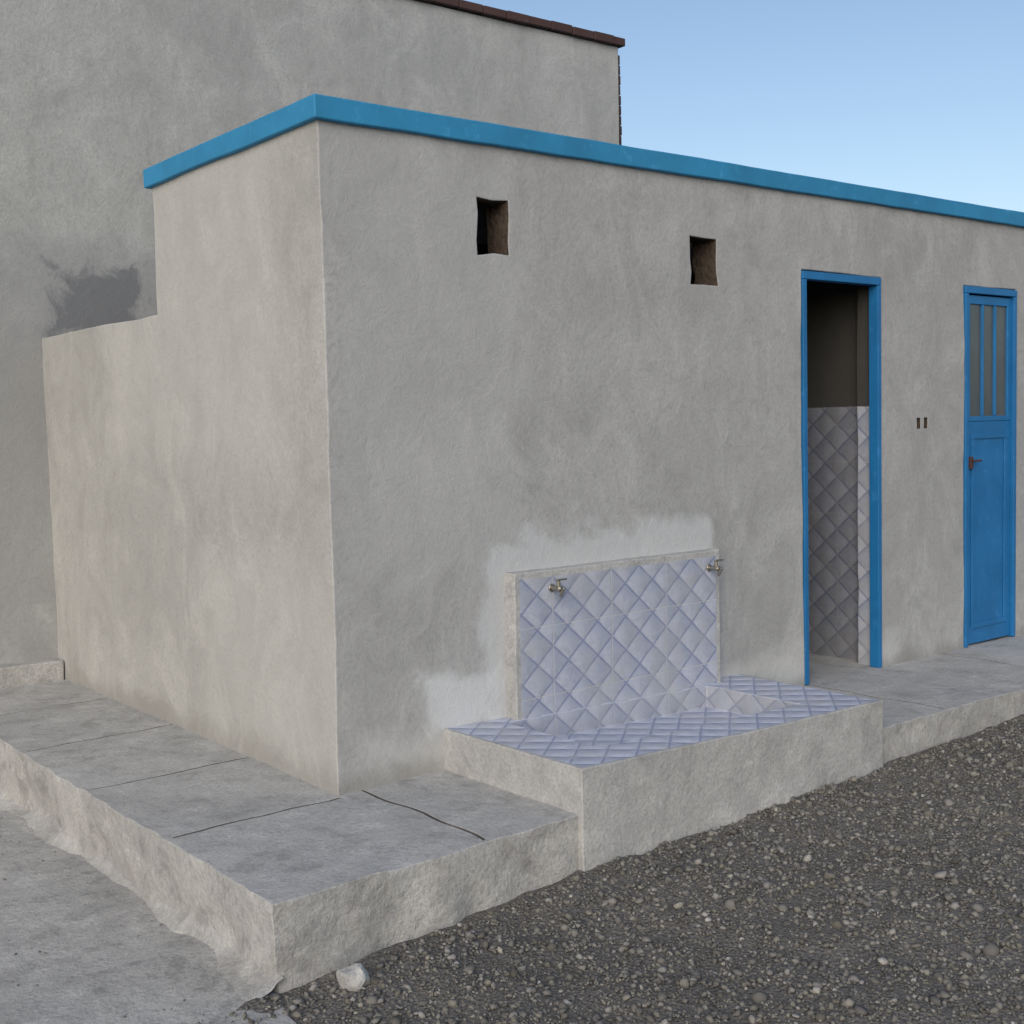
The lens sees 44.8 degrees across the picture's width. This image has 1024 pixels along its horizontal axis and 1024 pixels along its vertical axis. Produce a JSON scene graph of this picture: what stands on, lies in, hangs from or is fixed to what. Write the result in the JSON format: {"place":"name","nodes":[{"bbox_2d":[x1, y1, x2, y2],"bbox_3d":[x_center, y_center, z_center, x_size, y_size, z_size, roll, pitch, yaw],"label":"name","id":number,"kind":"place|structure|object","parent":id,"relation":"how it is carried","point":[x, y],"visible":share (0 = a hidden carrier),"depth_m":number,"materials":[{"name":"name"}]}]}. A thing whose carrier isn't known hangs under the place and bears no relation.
{"place":"outdoors","nodes":[
{"label":"outdoors","id":0,"kind":"place"},
{"bbox_2d":[0,634,1023,993],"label":"pavement","id":1,"kind":"structure","parent":0,"point":[274,874],"depth_m":4.36,"materials":[{"name":"concrete"}]},
{"bbox_2d":[0,658,63,688],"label":"house plinth","id":2,"kind":"structure","parent":1,"relation":"on","point":[31,672],"depth_m":6.76,"materials":[{"name":"grey concrete"}]},
{"bbox_2d":[42,93,1023,794],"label":"toilet block","id":3,"kind":"structure","parent":1,"relation":"on","point":[360,413],"depth_m":5.36,"materials":[{"name":"paint"}]},
{"bbox_2d":[968,295,1010,643],"bbox_3d":[2.781,-0.246,7.281,0.478,2.010,0.038,-5,5,-38],"label":"steel door","id":4,"kind":"structure","parent":3,"relation":"in","point":[989,436],"depth_m":7.29,"materials":[{"name":"blue paint"}]},
{"bbox_2d":[445,548,883,870],"bbox_3d":[0.661,0.775,5.100,1.747,1.106,0.838,-5,5,-38],"label":"tiled wash trough","id":5,"kind":"object","parent":1,"relation":"on","point":[634,722],"visible":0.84,"depth_m":5.08,"materials":[{"name":"tile"}]},
{"bbox_2d":[0,714,1023,1023],"bbox_3d":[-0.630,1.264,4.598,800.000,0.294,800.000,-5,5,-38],"label":"ground","id":6,"kind":"structure","parent":0,"point":[819,955],"depth_m":3.80,"materials":[{"name":"grey gravel"}]},
{"bbox_2d":[0,811,294,1023],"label":"concrete yard","id":7,"kind":"structure","parent":6,"relation":"on","point":[50,907],"depth_m":3.84,"materials":[{"name":"grey concrete"}]},
{"bbox_2d":[0,787,283,1000],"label":"mortar fillet","id":8,"kind":"object","parent":7,"relation":"on","point":[248,980],"visible":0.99,"depth_m":4.13,"materials":[{"name":"grey concrete"}]},
{"bbox_2d":[0,0,619,664],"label":"house walls","id":9,"kind":"structure","parent":6,"relation":"on","point":[104,104],"depth_m":7.09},
{"bbox_2d":[414,0,624,48],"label":"brick coping","id":10,"kind":"object","parent":9,"relation":"on","point":[531,21],"visible":0.1,"depth_m":8.81,"materials":[{"name":"brown brick"}]},
{"bbox_2d":[336,963,369,990],"bbox_3d":[-0.457,1.346,3.587,0.074,0.086,0.104,-5,5,-38],"label":"loose stone","id":11,"kind":"object","parent":6,"relation":"on","point":[354,977],"visible":0.98,"depth_m":3.56,"materials":[{"name":"white stone"}]},
{"bbox_2d":[618,55,621,144],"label":"brick side wall","id":12,"kind":"structure","parent":6,"relation":"on","point":[620,126],"depth_m":9.46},
{"bbox_2d":[465,0,1023,212],"label":"sky","id":13,"kind":"structure","parent":0,"point":[918,97],"materials":[{"name":"blue"}]}
]}

